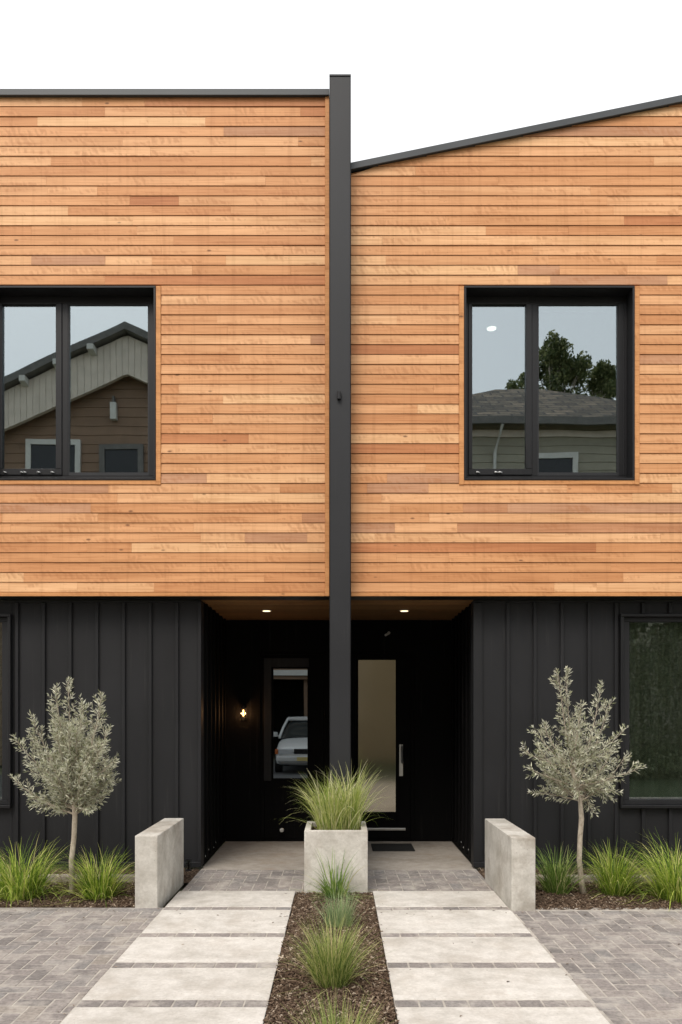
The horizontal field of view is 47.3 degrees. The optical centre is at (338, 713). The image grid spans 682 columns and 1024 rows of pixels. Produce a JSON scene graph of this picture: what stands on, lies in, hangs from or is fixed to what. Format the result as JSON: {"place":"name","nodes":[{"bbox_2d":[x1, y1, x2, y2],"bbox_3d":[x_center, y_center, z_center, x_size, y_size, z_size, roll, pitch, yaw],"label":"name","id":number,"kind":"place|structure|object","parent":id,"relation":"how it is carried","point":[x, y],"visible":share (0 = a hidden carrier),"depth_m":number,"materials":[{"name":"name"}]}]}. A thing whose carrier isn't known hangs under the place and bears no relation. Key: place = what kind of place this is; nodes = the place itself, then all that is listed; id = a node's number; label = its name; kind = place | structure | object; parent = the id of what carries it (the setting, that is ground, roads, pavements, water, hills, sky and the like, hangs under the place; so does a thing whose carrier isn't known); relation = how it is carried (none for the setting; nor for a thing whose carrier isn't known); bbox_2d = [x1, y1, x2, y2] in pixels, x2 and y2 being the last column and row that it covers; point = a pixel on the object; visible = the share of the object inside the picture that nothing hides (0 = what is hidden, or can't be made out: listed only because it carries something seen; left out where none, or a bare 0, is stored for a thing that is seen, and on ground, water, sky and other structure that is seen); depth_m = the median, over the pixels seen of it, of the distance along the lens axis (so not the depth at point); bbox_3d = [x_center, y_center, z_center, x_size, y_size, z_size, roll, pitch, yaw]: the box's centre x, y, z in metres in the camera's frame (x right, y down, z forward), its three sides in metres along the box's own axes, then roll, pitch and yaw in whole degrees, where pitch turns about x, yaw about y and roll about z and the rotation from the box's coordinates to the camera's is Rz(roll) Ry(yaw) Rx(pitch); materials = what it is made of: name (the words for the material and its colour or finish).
{"place":"outdoors","nodes":[
{"label":"outdoors","id":0,"kind":"place"},
{"bbox_2d":[0,881,134,907],"bbox_3d":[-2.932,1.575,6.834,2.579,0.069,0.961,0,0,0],"label":"bark mulch","id":1,"kind":"object","parent":0,"point":[107,899],"visible":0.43,"depth_m":6.57,"materials":[{"name":"brown wood"}]},
{"bbox_2d":[0,836,75,905],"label":"ornamental grass","id":2,"kind":"object","parent":1,"relation":"on","point":[17,883],"depth_m":6.64,"materials":[{"name":"green plant"}]},
{"bbox_2d":[8,676,121,895],"bbox_3d":[-2.376,0.641,6.818,1.008,1.941,0.706,0,0,0],"label":"olive tree","id":3,"kind":"object","parent":1,"relation":"on","point":[78,762],"visible":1,"depth_m":6.73,"materials":[{"name":"green plant"}]},
{"bbox_2d":[0,874,134,884],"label":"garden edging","id":4,"kind":"object","parent":1,"relation":"on","point":[66,879],"depth_m":7.30,"materials":[{"name":"concrete"}]},
{"bbox_2d":[53,858,99,887],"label":"ornamental grass","id":5,"kind":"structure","parent":1,"relation":"on","point":[66,875],"depth_m":7.22,"materials":[{"name":"green plant"}]},
{"bbox_2d":[44,844,134,908],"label":"ornamental grass","id":6,"kind":"object","parent":1,"relation":"on","point":[95,888],"depth_m":6.63,"materials":[{"name":"green plant"}]},
{"bbox_2d":[0,908,162,1023],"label":"driveway","id":7,"kind":"structure","parent":0,"point":[35,1009],"depth_m":5.18,"materials":[{"name":"grey stone"}]},
{"bbox_2d":[11,868,199,882],"bbox_3d":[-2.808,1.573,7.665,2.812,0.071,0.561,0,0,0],"label":"bark mulch","id":8,"kind":"object","parent":0,"point":[197,870],"visible":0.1,"depth_m":7.80,"materials":[{"name":"brown wood"}]},
{"bbox_2d":[185,859,191,871],"bbox_3d":[-1.505,1.518,7.820,0.060,0.125,0.040,0,0,0],"label":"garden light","id":9,"kind":"object","parent":8,"relation":"on","point":[187,870],"visible":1,"depth_m":7.80,"materials":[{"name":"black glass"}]},
{"bbox_2d":[263,891,398,1023],"bbox_3d":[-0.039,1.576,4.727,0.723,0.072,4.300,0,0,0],"label":"bark mulch","id":10,"kind":"object","parent":0,"point":[297,906],"visible":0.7,"depth_m":4.68,"materials":[{"name":"brown wood"}]},
{"bbox_2d":[261,910,398,1007],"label":"ornamental grass","id":11,"kind":"object","parent":10,"relation":"on","point":[327,968],"depth_m":4.50,"materials":[{"name":"green plant"}]},
{"bbox_2d":[290,849,381,906],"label":"ornamental grass","id":12,"kind":"object","parent":10,"relation":"on","point":[337,884],"depth_m":6.67,"materials":[{"name":"green plant"}]},
{"bbox_2d":[312,887,366,929],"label":"ornamental grass","id":13,"kind":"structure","parent":10,"relation":"on","point":[340,912],"depth_m":5.76,"materials":[{"name":"green plant"}]},
{"bbox_2d":[282,989,396,1023],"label":"ornamental grass","id":14,"kind":"object","parent":10,"relation":"on","point":[331,1020],"depth_m":3.53,"materials":[{"name":"green plant"}]},
{"bbox_2d":[3,841,665,907],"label":"ground","id":15,"kind":"structure","parent":0,"point":[186,884],"depth_m":8.42,"materials":[{"name":"brown soil"}]},
{"bbox_2d":[0,89,328,866],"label":"townhouse","id":16,"kind":"structure","parent":15,"relation":"on","point":[164,399],"depth_m":7.73,"materials":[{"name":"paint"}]},
{"bbox_2d":[0,614,11,807],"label":"window","id":17,"kind":"structure","parent":16,"relation":"in","point":[6,619],"depth_m":7.93,"materials":[{"name":"black metal"}]},
{"bbox_2d":[0,286,155,479],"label":"window","id":18,"kind":"structure","parent":16,"relation":"in","point":[78,363],"depth_m":7.88,"materials":[{"name":"black glass"}]},
{"bbox_2d":[241,706,245,719],"bbox_3d":[-1.170,-0.010,9.598,0.064,0.180,0.101,0,0,0],"label":"wall lamp","id":19,"kind":"object","parent":16,"relation":"attached to","point":[243,712],"visible":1,"depth_m":9.60,"materials":[{"name":"black glass"}]},
{"bbox_2d":[264,655,323,838],"bbox_3d":[-0.551,0.408,9.687,0.747,2.279,0.066,0,0,0],"label":"door","id":20,"kind":"structure","parent":16,"relation":"in","point":[293,684],"depth_m":9.67,"materials":[{"name":"black glass"}]},
{"bbox_2d":[351,95,681,866],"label":"townhouse","id":21,"kind":"structure","parent":15,"relation":"on","point":[515,419],"depth_m":7.73,"materials":[{"name":"wood"}]},
{"bbox_2d":[356,655,409,838],"bbox_3d":[0.552,0.408,9.655,0.679,2.279,0.131,0,0,0],"label":"door","id":22,"kind":"structure","parent":21,"relation":"in","point":[382,681],"depth_m":9.68,"materials":[{"name":"black glass"}]},
{"bbox_2d":[464,286,634,479],"bbox_3d":[2.087,-3.275,7.819,1.686,1.920,0.222,0,0,0],"label":"window","id":23,"kind":"structure","parent":21,"relation":"in","point":[549,371],"depth_m":7.88,"materials":[{"name":"black glass"}]},
{"bbox_2d":[619,614,681,807],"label":"window","id":24,"kind":"structure","parent":21,"relation":"in","point":[624,619],"depth_m":7.94,"materials":[{"name":"black metal"}]},
{"bbox_2d":[60,891,609,1023],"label":"path slabs","id":25,"kind":"structure","parent":0,"point":[250,984],"depth_m":4.96,"materials":[{"name":"concrete"}]},
{"bbox_2d":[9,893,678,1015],"bbox_3d":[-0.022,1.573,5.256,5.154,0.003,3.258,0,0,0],"label":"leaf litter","id":26,"kind":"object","parent":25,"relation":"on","point":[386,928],"visible":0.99,"depth_m":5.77,"materials":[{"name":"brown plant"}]},
{"bbox_2d":[182,870,493,890],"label":"porch paving","id":27,"kind":"structure","parent":0,"point":[393,883],"depth_m":7.39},
{"bbox_2d":[304,821,367,893],"bbox_3d":[-0.022,1.331,7.192,0.561,0.597,0.615,0,0,0],"label":"planter","id":28,"kind":"object","parent":27,"relation":"on","point":[338,843],"visible":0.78,"depth_m":6.88,"materials":[{"name":"concrete"}]},
{"bbox_2d":[282,761,386,829],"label":"ornamental grass","id":29,"kind":"object","parent":28,"relation":"in","point":[336,812],"depth_m":7.08,"materials":[{"name":"green plant"}]},
{"bbox_2d":[329,74,350,808],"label":"party wall","id":30,"kind":"structure","parent":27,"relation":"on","point":[340,419],"depth_m":7.55,"materials":[{"name":"grey metal"}]},
{"bbox_2d":[337,391,340,399],"bbox_3d":[0.005,-3.075,7.532,0.044,0.070,0.039,0,0,0],"label":"wall spotlight","id":31,"kind":"object","parent":30,"relation":"attached to","point":[338,395],"depth_m":7.52,"materials":[{"name":"black metal"}]},
{"bbox_2d":[201,841,475,869],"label":"porch floor","id":32,"kind":"structure","parent":0,"point":[289,855],"depth_m":8.57,"materials":[{"name":"concrete"}]},
{"bbox_2d":[371,843,414,850],"bbox_3d":[0.635,1.573,9.185,0.490,0.014,0.470,0,0,0],"label":"doormat","id":33,"kind":"object","parent":32,"relation":"on","point":[392,846],"visible":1,"depth_m":9.13,"materials":[{"name":"black rubber"}]},
{"bbox_2d":[0,870,681,1023],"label":"sand bed","id":34,"kind":"object","parent":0,"point":[591,1001],"visible":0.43,"depth_m":5.12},
{"bbox_2d":[135,818,183,907],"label":"concrete block","id":35,"kind":"structure","parent":34,"relation":"on","point":[159,864],"depth_m":6.47,"materials":[{"name":"grey concrete"}]},
{"bbox_2d":[77,907,593,1006],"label":"path paver strips","id":36,"kind":"object","parent":34,"relation":"on","point":[398,1003],"visible":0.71,"depth_m":4.87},
{"bbox_2d":[485,819,534,910],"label":"concrete block","id":37,"kind":"structure","parent":34,"relation":"on","point":[510,863],"depth_m":6.36,"materials":[{"name":"grey concrete"}]},
{"bbox_2d":[0,0,681,161],"label":"sky","id":38,"kind":"structure","parent":0,"point":[424,73],"materials":[{"name":"white"}]},
{"bbox_2d":[477,867,659,878],"bbox_3d":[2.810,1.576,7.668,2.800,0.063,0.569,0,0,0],"label":"bark mulch","id":39,"kind":"object","parent":0,"point":[483,870],"visible":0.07,"depth_m":7.80,"materials":[{"name":"brown wood"}]},
{"bbox_2d":[512,911,681,1023],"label":"driveway","id":40,"kind":"structure","parent":0,"point":[614,1014],"depth_m":5.08,"materials":[{"name":"grey stone"}]},
{"bbox_2d":[535,881,681,909],"bbox_3d":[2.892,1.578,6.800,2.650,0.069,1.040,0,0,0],"label":"bark mulch","id":41,"kind":"object","parent":0,"point":[615,899],"visible":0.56,"depth_m":6.57,"materials":[{"name":"brown wood"}]},
{"bbox_2d":[535,839,602,895],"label":"ornamental grass","id":42,"kind":"object","parent":41,"relation":"on","point":[555,880],"depth_m":6.82,"materials":[{"name":"green plant"}]},
{"bbox_2d":[520,665,646,893],"bbox_3d":[2.088,0.592,6.876,1.068,2.046,0.575,0,0,-13],"label":"olive tree","id":43,"kind":"object","parent":41,"relation":"on","point":[576,788],"visible":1,"depth_m":6.83,"materials":[{"name":"green plant"}]},
{"bbox_2d":[535,875,651,883],"bbox_3d":[4.405,1.577,7.350,5.990,0.105,0.100,0,0,0],"label":"garden edging","id":44,"kind":"object","parent":41,"relation":"on","point":[585,879],"depth_m":7.30,"materials":[{"name":"concrete"}]},
{"bbox_2d":[564,838,666,898],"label":"ornamental grass","id":45,"kind":"object","parent":41,"relation":"on","point":[607,884],"depth_m":6.76,"materials":[{"name":"green plant"}]},
{"bbox_2d":[615,863,650,891],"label":"ornamental grass","id":46,"kind":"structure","parent":41,"relation":"on","point":[637,878],"depth_m":7.11,"materials":[{"name":"green plant"}]},
{"bbox_2d":[598,828,681,911],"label":"ornamental grass","id":47,"kind":"object","parent":41,"relation":"on","point":[671,876],"depth_m":6.60,"materials":[{"name":"green plant"}]}
]}

